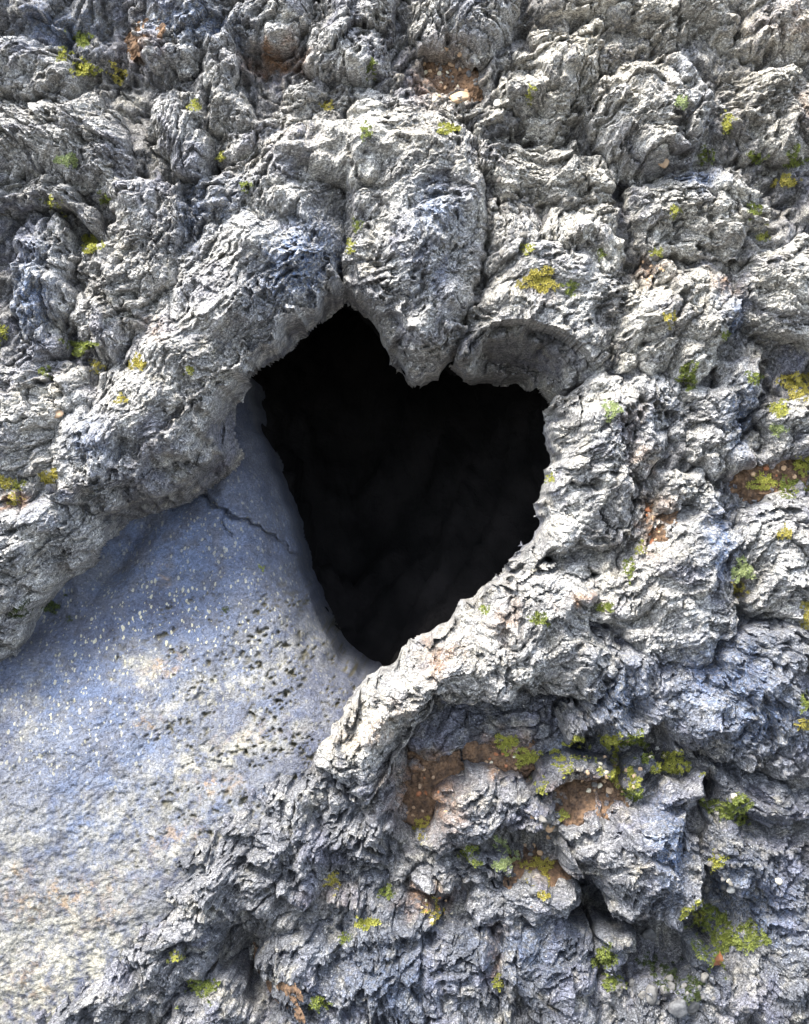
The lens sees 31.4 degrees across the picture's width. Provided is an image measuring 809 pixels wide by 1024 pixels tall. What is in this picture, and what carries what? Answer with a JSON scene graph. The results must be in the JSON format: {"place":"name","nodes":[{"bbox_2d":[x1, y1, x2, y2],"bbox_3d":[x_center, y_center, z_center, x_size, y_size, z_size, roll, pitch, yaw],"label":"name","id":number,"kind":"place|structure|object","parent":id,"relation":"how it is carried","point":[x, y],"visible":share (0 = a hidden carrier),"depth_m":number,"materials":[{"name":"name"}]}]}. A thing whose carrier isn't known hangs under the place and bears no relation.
{"place":"outdoors","nodes":[
{"label":"outdoors","id":0,"kind":"place"},
{"bbox_2d":[0,0,808,1023],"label":"ground","id":1,"kind":"structure","parent":0,"point":[264,82],"depth_m":2.36,"materials":[{"name":"stone"}]},
{"bbox_2d":[0,36,80,102],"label":"lava fold","id":2,"kind":"object","parent":1,"relation":"on","point":[33,71],"visible":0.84,"depth_m":2.30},
{"bbox_2d":[68,56,102,77],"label":"moss clump","id":3,"kind":"object","parent":2,"relation":"on","point":[80,70],"visible":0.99,"depth_m":2.35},
{"bbox_2d":[7,209,81,362],"bbox_3d":[-0.585,-0.358,2.366,0.124,0.277,0.248,0,12,0],"label":"lava fold","id":4,"kind":"object","parent":1,"relation":"on","point":[45,292],"visible":0.92,"depth_m":2.30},
{"bbox_2d":[0,355,107,487],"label":"lava fold","id":5,"kind":"object","parent":1,"relation":"on","point":[32,401],"visible":0.8,"depth_m":2.29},
{"bbox_2d":[37,467,57,484],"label":"moss clump","id":6,"kind":"object","parent":5,"relation":"on","point":[46,479],"visible":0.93,"depth_m":2.31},
{"bbox_2d":[0,173,109,241],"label":"lava fold","id":7,"kind":"object","parent":1,"relation":"on","point":[59,189],"visible":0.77,"depth_m":2.31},
{"bbox_2d":[0,475,119,661],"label":"lava lobe","id":8,"kind":"object","parent":1,"relation":"on","point":[49,549],"visible":0.82,"depth_m":2.32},
{"bbox_2d":[8,594,67,618],"bbox_3d":[-0.618,0.159,2.404,0.049,0.066,0.173,2,12,10],"label":"moss clump","id":9,"kind":"object","parent":8,"relation":"on","point":[52,605],"visible":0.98,"depth_m":2.39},
{"bbox_2d":[0,91,137,198],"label":"lava fold","id":10,"kind":"object","parent":1,"relation":"on","point":[90,130],"visible":0.88,"depth_m":2.29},
{"bbox_2d":[52,152,78,167],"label":"moss clump","id":11,"kind":"object","parent":10,"relation":"on","point":[73,159],"visible":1,"depth_m":2.28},
{"bbox_2d":[64,30,94,48],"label":"moss clump","id":12,"kind":"object","parent":1,"relation":"on","point":[80,40],"visible":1,"depth_m":2.37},
{"bbox_2d":[105,60,127,85],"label":"moss clump","id":13,"kind":"object","parent":1,"relation":"on","point":[115,72],"visible":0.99,"depth_m":2.36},
{"bbox_2d":[70,175,205,373],"bbox_3d":[-0.428,-0.381,2.361,0.228,0.347,0.264,0,12,0],"label":"lava fold","id":14,"kind":"object","parent":1,"relation":"on","point":[153,232],"visible":0.84,"depth_m":2.29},
{"bbox_2d":[59,338,99,356],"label":"moss clump","id":15,"kind":"object","parent":14,"relation":"on","point":[84,345],"visible":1,"depth_m":2.32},
{"bbox_2d":[81,234,104,253],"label":"moss clump","id":16,"kind":"object","parent":14,"relation":"on","point":[91,243],"visible":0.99,"depth_m":2.36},
{"bbox_2d":[124,18,165,59],"bbox_3d":[-0.439,-0.774,2.357,0.032,0.078,0.185,-9,15,-36],"label":"soil patch","id":17,"kind":"object","parent":1,"relation":"on","point":[130,40],"visible":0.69,"depth_m":2.34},
{"bbox_2d":[128,0,232,81],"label":"lava fold","id":18,"kind":"object","parent":1,"relation":"on","point":[178,48],"visible":0.83,"depth_m":2.31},
{"bbox_2d":[144,88,220,184],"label":"lava fold","id":19,"kind":"object","parent":1,"relation":"on","point":[182,140],"visible":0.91,"depth_m":2.30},
{"bbox_2d":[0,378,381,1023],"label":"smooth rock slab","id":20,"kind":"structure","parent":1,"relation":"on","point":[161,712],"depth_m":2.38,"materials":[{"name":"stone"}]},
{"bbox_2d":[45,94,351,513],"bbox_3d":[-0.308,-0.332,2.360,0.581,0.700,0.331,-3,12,-14],"label":"lava lobe","id":21,"kind":"object","parent":20,"relation":"on","point":[260,283],"visible":0.91,"depth_m":2.26,"materials":[{"name":"stone"}]},
{"bbox_2d":[127,352,146,370],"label":"moss clump","id":22,"kind":"object","parent":21,"relation":"on","point":[138,363],"visible":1,"depth_m":2.27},
{"bbox_2d":[164,949,254,1023],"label":"lava mass","id":23,"kind":"object","parent":1,"relation":"on","point":[231,999],"visible":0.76,"depth_m":2.33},
{"bbox_2d":[175,978,220,1008],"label":"moss clump","id":24,"kind":"object","parent":23,"relation":"on","point":[206,983],"visible":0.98,"depth_m":2.33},
{"bbox_2d":[186,159,246,223],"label":"lava fold","id":25,"kind":"object","parent":1,"relation":"on","point":[210,199],"visible":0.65,"depth_m":2.30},
{"bbox_2d":[45,750,396,1023],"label":"lava mass","id":26,"kind":"object","parent":1,"relation":"on","point":[294,846],"visible":0.89,"depth_m":2.30,"materials":[{"name":"stone"}]},
{"bbox_2d":[200,22,257,140],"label":"lava fold","id":27,"kind":"object","parent":1,"relation":"on","point":[232,109],"visible":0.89,"depth_m":2.30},
{"bbox_2d":[227,0,317,61],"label":"lava fold","id":28,"kind":"object","parent":1,"relation":"on","point":[275,30],"visible":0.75,"depth_m":2.31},
{"bbox_2d":[253,942,304,1023],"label":"soil patch","id":29,"kind":"object","parent":1,"relation":"on","point":[299,1016],"visible":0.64,"depth_m":2.27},
{"bbox_2d":[215,80,355,171],"bbox_3d":[-0.187,-0.621,2.375,0.260,0.167,0.209,0,12,0],"label":"lava fold","id":30,"kind":"object","parent":1,"relation":"on","point":[236,147],"visible":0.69,"depth_m":2.31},
{"bbox_2d":[302,0,405,93],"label":"lava fold","id":31,"kind":"object","parent":1,"relation":"on","point":[347,39],"visible":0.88,"depth_m":2.29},
{"bbox_2d":[250,98,487,231],"bbox_3d":[-0.063,-0.546,2.337,0.399,0.238,0.257,0,12,0],"label":"lava lobe","id":32,"kind":"object","parent":1,"relation":"on","point":[339,154],"visible":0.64,"depth_m":2.25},
{"bbox_2d":[254,867,532,1023],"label":"lava mass","id":33,"kind":"object","parent":1,"relation":"on","point":[405,961],"visible":0.94,"depth_m":2.30,"materials":[{"name":"stone"}]},
{"bbox_2d":[309,995,332,1012],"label":"moss clump","id":34,"kind":"object","parent":33,"relation":"on","point":[316,999],"visible":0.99,"depth_m":2.28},
{"bbox_2d":[354,915,380,930],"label":"moss clump","id":35,"kind":"object","parent":33,"relation":"on","point":[368,921],"visible":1,"depth_m":2.29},
{"bbox_2d":[251,303,549,665],"bbox_3d":[-0.026,-0.134,2.926,0.791,0.947,0.911,0,12,0],"label":"cave hollow","id":36,"kind":"object","parent":1,"relation":"on","point":[416,510],"visible":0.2,"depth_m":3.05,"materials":[{"name":"stone"}]},
{"bbox_2d":[340,87,487,389],"bbox_3d":[0.018,-0.438,2.388,0.249,0.514,0.395,0,12,0],"label":"lava lobe","id":37,"kind":"object","parent":1,"relation":"on","point":[412,266],"visible":0.91,"depth_m":2.26,"materials":[{"name":"stone"}]},
{"bbox_2d":[436,121,461,134],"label":"moss clump","id":38,"kind":"object","parent":37,"relation":"on","point":[448,125],"visible":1,"depth_m":2.27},
{"bbox_2d":[402,746,464,829],"bbox_3d":[0.028,0.465,2.426,0.166,0.162,0.088,6,13,26],"label":"soil patch","id":39,"kind":"object","parent":1,"relation":"on","point":[446,766],"visible":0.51,"depth_m":2.41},
{"bbox_2d":[412,815,429,844],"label":"moss clump","id":40,"kind":"object","parent":39,"relation":"on","point":[421,821],"visible":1,"depth_m":2.39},
{"bbox_2d":[389,89,515,142],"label":"lava fold","id":41,"kind":"object","parent":1,"relation":"on","point":[446,106],"visible":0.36,"depth_m":2.31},
{"bbox_2d":[449,91,468,103],"bbox_3d":[0.087,-0.663,2.297,0.033,0.020,0.016,0,12,0],"label":"pebble","id":42,"kind":"object","parent":41,"relation":"on","point":[454,98],"visible":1,"depth_m":2.29,"materials":[{"name":"beige stone"}]},
{"bbox_2d":[423,62,483,109],"bbox_3d":[0.069,-0.714,2.389,0.173,0.110,0.062,5,13,23],"label":"soil patch","id":43,"kind":"object","parent":1,"relation":"on","point":[462,79],"visible":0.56,"depth_m":2.36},
{"bbox_2d":[408,845,515,893],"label":"lava block","id":44,"kind":"structure","parent":1,"relation":"on","point":[446,873],"depth_m":2.34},
{"bbox_2d":[457,845,483,867],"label":"moss clump","id":45,"kind":"object","parent":44,"relation":"on","point":[473,850],"visible":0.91,"depth_m":2.32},
{"bbox_2d":[404,0,521,71],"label":"lava fold","id":46,"kind":"object","parent":1,"relation":"on","point":[479,32],"visible":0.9,"depth_m":2.30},
{"bbox_2d":[314,553,620,804],"bbox_3d":[0.105,0.276,2.360,0.504,0.425,0.324,0,12,0],"label":"lava mass","id":47,"kind":"object","parent":1,"relation":"on","point":[504,649],"visible":0.99,"depth_m":2.26,"materials":[{"name":"stone"}]},
{"bbox_2d":[526,611,550,627],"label":"moss clump","id":48,"kind":"object","parent":47,"relation":"on","point":[537,616],"visible":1,"depth_m":2.23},
{"bbox_2d":[414,759,560,854],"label":"lava block","id":49,"kind":"structure","parent":1,"relation":"on","point":[480,802],"depth_m":2.31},
{"bbox_2d":[462,739,539,781],"bbox_3d":[0.170,0.407,2.414,0.149,0.098,0.073,0,12,0],"label":"soil patch","id":50,"kind":"object","parent":49,"relation":"on","point":[474,751],"visible":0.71,"depth_m":2.40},
{"bbox_2d":[494,733,519,755],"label":"moss clump","id":51,"kind":"object","parent":50,"relation":"on","point":[506,742],"visible":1,"depth_m":2.40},
{"bbox_2d":[513,746,542,768],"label":"moss clump","id":52,"kind":"object","parent":50,"relation":"on","point":[531,759],"visible":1,"depth_m":2.40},
{"bbox_2d":[407,689,568,762],"bbox_3d":[0.139,0.362,2.483,0.288,0.166,0.185,0,12,0],"label":"rock panel","id":53,"kind":"object","parent":1,"relation":"on","point":[443,728],"visible":0.69,"depth_m":2.41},
{"bbox_2d":[482,197,543,279],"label":"lava fold","id":54,"kind":"object","parent":1,"relation":"on","point":[533,227],"visible":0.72,"depth_m":2.31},
{"bbox_2d":[449,238,624,404],"bbox_3d":[0.221,-0.312,2.465,0.289,0.327,0.472,0,12,0],"label":"lava lobe","id":55,"kind":"object","parent":1,"relation":"on","point":[583,322],"visible":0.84,"depth_m":2.29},
{"bbox_2d":[514,265,559,293],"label":"moss clump","id":56,"kind":"object","parent":55,"relation":"on","point":[537,280],"visible":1,"depth_m":2.25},
{"bbox_2d":[472,123,615,211],"bbox_3d":[0.237,-0.554,2.375,0.256,0.168,0.212,0,12,0],"label":"lava fold","id":57,"kind":"object","parent":1,"relation":"on","point":[569,178],"visible":0.82,"depth_m":2.31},
{"bbox_2d":[495,906,602,1023],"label":"lava block","id":58,"kind":"structure","parent":1,"relation":"on","point":[548,970],"depth_m":2.31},
{"bbox_2d":[463,868,580,927],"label":"lava block","id":59,"kind":"structure","parent":58,"relation":"on","point":[487,903],"depth_m":2.33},
{"bbox_2d":[503,847,571,910],"bbox_3d":[0.216,0.591,2.414,0.126,0.047,0.248,0,12,0],"label":"soil patch","id":60,"kind":"object","parent":59,"relation":"on","point":[556,872],"visible":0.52,"depth_m":2.39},
{"bbox_2d":[491,835,519,877],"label":"moss clump","id":61,"kind":"object","parent":60,"relation":"on","point":[504,862],"visible":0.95,"depth_m":2.36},
{"bbox_2d":[517,856,554,900],"bbox_3d":[0.222,0.602,2.352,0.068,0.025,0.152,0,12,0],"label":"moss clump","id":62,"kind":"object","parent":60,"relation":"on","point":[543,870],"visible":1,"depth_m":2.39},
{"bbox_2d":[496,18,637,148],"bbox_3d":[0.259,-0.694,2.364,0.240,0.222,0.250,0,12,0],"label":"lava fold","id":63,"kind":"object","parent":1,"relation":"on","point":[567,72],"visible":0.88,"depth_m":2.31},
{"bbox_2d":[527,746,613,795],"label":"lava block","id":64,"kind":"structure","parent":1,"relation":"on","point":[553,775],"depth_m":2.34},
{"bbox_2d":[549,748,575,778],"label":"moss clump","id":65,"kind":"object","parent":64,"relation":"on","point":[561,759],"visible":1,"depth_m":2.34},
{"bbox_2d":[562,734,604,777],"bbox_3d":[0.291,0.378,2.402,0.058,0.087,0.188,-1,12,-5],"label":"moss clump","id":66,"kind":"object","parent":1,"relation":"on","point":[582,740],"visible":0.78,"depth_m":2.34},
{"bbox_2d":[543,203,625,277],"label":"lava fold","id":67,"kind":"object","parent":1,"relation":"on","point":[581,226],"visible":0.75,"depth_m":2.29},
{"bbox_2d":[499,370,690,583],"bbox_3d":[0.312,-0.046,2.373,0.313,0.377,0.291,0,12,0],"label":"lava mass","id":68,"kind":"object","parent":1,"relation":"on","point":[599,467],"visible":0.94,"depth_m":2.29,"materials":[{"name":"stone"}]},
{"bbox_2d":[600,399,623,422],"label":"moss clump","id":69,"kind":"object","parent":68,"relation":"on","point":[613,405],"visible":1,"depth_m":2.24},
{"bbox_2d":[586,905,636,975],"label":"lava block","id":70,"kind":"structure","parent":1,"relation":"on","point":[617,933],"depth_m":2.36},
{"bbox_2d":[590,942,618,968],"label":"moss clump","id":71,"kind":"object","parent":70,"relation":"on","point":[606,960],"visible":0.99,"depth_m":2.35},
{"bbox_2d":[552,800,705,932],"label":"lava block","id":72,"kind":"structure","parent":1,"relation":"on","point":[637,863],"depth_m":2.29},
{"bbox_2d":[554,766,633,825],"bbox_3d":[0.315,0.468,2.392,0.140,0.078,0.139,0,12,0],"label":"soil patch","id":73,"kind":"object","parent":72,"relation":"on","point":[575,807],"visible":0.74,"depth_m":2.37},
{"bbox_2d":[607,754,642,790],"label":"moss clump","id":74,"kind":"object","parent":73,"relation":"on","point":[630,770],"visible":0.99,"depth_m":2.35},
{"bbox_2d":[618,745,658,795],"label":"lava block","id":75,"kind":"structure","parent":72,"relation":"on","point":[626,757],"depth_m":2.37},
{"bbox_2d":[620,785,643,801],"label":"moss clump","id":76,"kind":"object","parent":75,"relation":"on","point":[639,793],"visible":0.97,"depth_m":2.38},
{"bbox_2d":[647,765,707,813],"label":"lava block","id":77,"kind":"structure","parent":72,"relation":"on","point":[686,791],"depth_m":2.33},
{"bbox_2d":[620,727,654,763],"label":"moss clump","id":78,"kind":"object","parent":1,"relation":"on","point":[639,741],"visible":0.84,"depth_m":2.37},
{"bbox_2d":[544,0,740,55],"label":"lava fold","id":79,"kind":"object","parent":1,"relation":"on","point":[713,23],"visible":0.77,"depth_m":2.31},
{"bbox_2d":[578,51,717,194],"bbox_3d":[0.391,-0.629,2.354,0.222,0.231,0.277,0,12,0],"label":"lava fold","id":80,"kind":"object","parent":1,"relation":"on","point":[637,124],"visible":0.92,"depth_m":2.27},
{"bbox_2d":[589,505,744,667],"bbox_3d":[0.413,0.131,2.358,0.286,0.283,0.258,0,12,0],"label":"lava mass","id":81,"kind":"object","parent":1,"relation":"on","point":[676,600],"visible":0.94,"depth_m":2.28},
{"bbox_2d":[644,502,677,541],"bbox_3d":[0.406,0.020,2.337,0.053,0.118,0.126,-8,14,-32],"label":"soil patch","id":82,"kind":"object","parent":81,"relation":"on","point":[668,519],"visible":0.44,"depth_m":2.31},
{"bbox_2d":[730,555,756,582],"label":"moss clump","id":83,"kind":"object","parent":81,"relation":"on","point":[741,573],"visible":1,"depth_m":2.30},
{"bbox_2d":[616,466,724,552],"bbox_3d":[0.434,0.007,2.375,0.185,0.184,0.222,0,12,0],"label":"lava mass","id":84,"kind":"object","parent":1,"relation":"on","point":[673,490],"visible":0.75,"depth_m":2.30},
{"bbox_2d":[612,957,738,1023],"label":"lava mass","id":85,"kind":"object","parent":1,"relation":"on","point":[643,1012],"visible":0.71,"depth_m":2.35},
{"bbox_2d":[601,972,627,992],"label":"moss clump","id":86,"kind":"object","parent":85,"relation":"on","point":[612,979],"visible":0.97,"depth_m":2.36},
{"bbox_2d":[646,984,657,1005],"bbox_3d":[0.401,0.787,2.344,0.024,0.034,0.024,0,12,0],"label":"pebble","id":87,"kind":"object","parent":85,"relation":"on","point":[652,999],"visible":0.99,"depth_m":2.34,"materials":[{"name":"grey stone"}]},
{"bbox_2d":[634,951,704,1005],"bbox_3d":[0.436,0.764,2.406,0.084,0.038,0.212,-4,13,-16],"label":"moss clump","id":88,"kind":"object","parent":85,"relation":"on","point":[696,993],"visible":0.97,"depth_m":2.36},
{"bbox_2d":[668,999,687,1018],"bbox_3d":[0.439,0.797,2.309,0.033,0.032,0.023,0,12,0],"label":"pebble","id":89,"kind":"object","parent":85,"relation":"on","point":[677,1008],"visible":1,"depth_m":2.30,"materials":[{"name":"grey stone"}]},
{"bbox_2d":[676,920,716,972],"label":"lava block","id":90,"kind":"structure","parent":85,"relation":"on","point":[688,933],"depth_m":2.38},
{"bbox_2d":[610,259,741,385],"bbox_3d":[0.434,-0.297,2.347,0.226,0.230,0.283,0,12,0],"label":"lava fold","id":91,"kind":"object","parent":1,"relation":"on","point":[704,303],"visible":0.94,"depth_m":2.28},
{"bbox_2d":[674,360,698,391],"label":"moss clump","id":92,"kind":"object","parent":91,"relation":"on","point":[685,369],"visible":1,"depth_m":2.29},
{"bbox_2d":[649,749,705,776],"bbox_3d":[0.445,0.410,2.374,0.087,0.070,0.102,0,12,0],"label":"moss clump","id":93,"kind":"object","parent":1,"relation":"on","point":[672,762],"visible":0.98,"depth_m":2.39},
{"bbox_2d":[553,618,808,784],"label":"lava mass","id":94,"kind":"object","parent":1,"relation":"on","point":[737,701],"visible":0.86,"depth_m":2.29,"materials":[{"name":"stone"}]},
{"bbox_2d":[597,731,622,757],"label":"moss clump","id":95,"kind":"object","parent":94,"relation":"on","point":[613,741],"visible":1,"depth_m":2.36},
{"bbox_2d":[687,999,699,1013],"bbox_3d":[0.470,0.801,2.340,0.023,0.033,0.021,0,12,0],"label":"pebble","id":96,"kind":"object","parent":1,"relation":"on","point":[693,1007],"visible":0.8,"depth_m":2.33,"materials":[{"name":"grey stone"}]},
{"bbox_2d":[619,162,771,264],"bbox_3d":[0.475,-0.476,2.358,0.241,0.193,0.251,0,12,0],"label":"lava fold","id":97,"kind":"object","parent":1,"relation":"on","point":[712,221],"visible":0.89,"depth_m":2.30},
{"bbox_2d":[679,898,714,946],"bbox_3d":[0.490,0.658,2.375,0.054,0.158,0.238,4,13,17],"label":"moss clump","id":98,"kind":"object","parent":1,"relation":"on","point":[684,914],"visible":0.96,"depth_m":2.28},
{"bbox_2d":[679,357,761,488],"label":"lava fold","id":99,"kind":"object","parent":1,"relation":"on","point":[717,450],"visible":0.88,"depth_m":2.30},
{"bbox_2d":[684,903,771,979],"bbox_3d":[0.522,0.675,2.384,0.146,0.172,0.226,0,12,0],"label":"moss clump","id":100,"kind":"object","parent":1,"relation":"on","point":[753,939],"visible":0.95,"depth_m":2.39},
{"bbox_2d":[720,110,738,134],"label":"moss clump","id":101,"kind":"object","parent":1,"relation":"on","point":[725,123],"visible":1,"depth_m":2.31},
{"bbox_2d":[697,805,808,913],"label":"lava mass","id":102,"kind":"object","parent":1,"relation":"on","point":[749,874],"visible":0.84,"depth_m":2.33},
{"bbox_2d":[703,757,808,830],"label":"lava mass","id":103,"kind":"object","parent":1,"relation":"on","point":[779,803],"visible":0.75,"depth_m":2.34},
{"bbox_2d":[698,792,754,826],"bbox_3d":[0.527,0.484,2.358,0.091,0.097,0.131,3,12,12],"label":"moss clump","id":104,"kind":"object","parent":103,"relation":"on","point":[728,809],"visible":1,"depth_m":2.35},
{"bbox_2d":[714,64,808,169],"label":"lava fold","id":105,"kind":"object","parent":1,"relation":"on","point":[771,105],"visible":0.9,"depth_m":2.30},
{"bbox_2d":[782,143,808,169],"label":"moss clump","id":106,"kind":"object","parent":105,"relation":"on","point":[795,153],"visible":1,"depth_m":2.31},
{"bbox_2d":[724,0,808,67],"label":"lava fold","id":107,"kind":"object","parent":1,"relation":"on","point":[782,33],"visible":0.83,"depth_m":2.32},
{"bbox_2d":[726,898,808,1023],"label":"lava mass","id":108,"kind":"object","parent":1,"relation":"on","point":[785,971],"visible":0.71,"depth_m":2.32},
{"bbox_2d":[728,450,808,503],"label":"soil patch","id":109,"kind":"object","parent":1,"relation":"on","point":[741,478],"visible":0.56,"depth_m":2.37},
{"bbox_2d":[746,471,782,490],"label":"moss clump","id":110,"kind":"object","parent":109,"relation":"on","point":[763,481],"visible":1,"depth_m":2.36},
{"bbox_2d":[792,455,808,477],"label":"moss clump","id":111,"kind":"object","parent":109,"relation":"on","point":[803,464],"visible":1,"depth_m":2.37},
{"bbox_2d":[731,233,808,351],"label":"lava fold","id":112,"kind":"object","parent":1,"relation":"on","point":[770,289],"visible":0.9,"depth_m":2.30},
{"bbox_2d":[733,490,808,630],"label":"lava fold","id":113,"kind":"object","parent":1,"relation":"on","point":[778,587],"visible":0.82,"depth_m":2.29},
{"bbox_2d":[779,474,808,498],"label":"moss clump","id":114,"kind":"object","parent":113,"relation":"on","point":[793,482],"visible":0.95,"depth_m":2.36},
{"bbox_2d":[799,600,808,629],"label":"moss clump","id":115,"kind":"object","parent":113,"relation":"on","point":[806,604],"visible":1,"depth_m":2.30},
{"bbox_2d":[750,395,808,465],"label":"lava fold","id":116,"kind":"object","parent":1,"relation":"on","point":[783,446],"visible":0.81,"depth_m":2.32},
{"bbox_2d":[766,398,790,417],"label":"moss clump","id":117,"kind":"object","parent":116,"relation":"on","point":[777,406],"visible":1,"depth_m":2.30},
{"bbox_2d":[775,370,808,400],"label":"moss clump","id":118,"kind":"object","parent":116,"relation":"on","point":[799,382],"visible":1,"depth_m":2.37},
{"bbox_2d":[770,172,802,187],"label":"moss clump","id":119,"kind":"object","parent":1,"relation":"on","point":[784,181],"visible":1,"depth_m":2.34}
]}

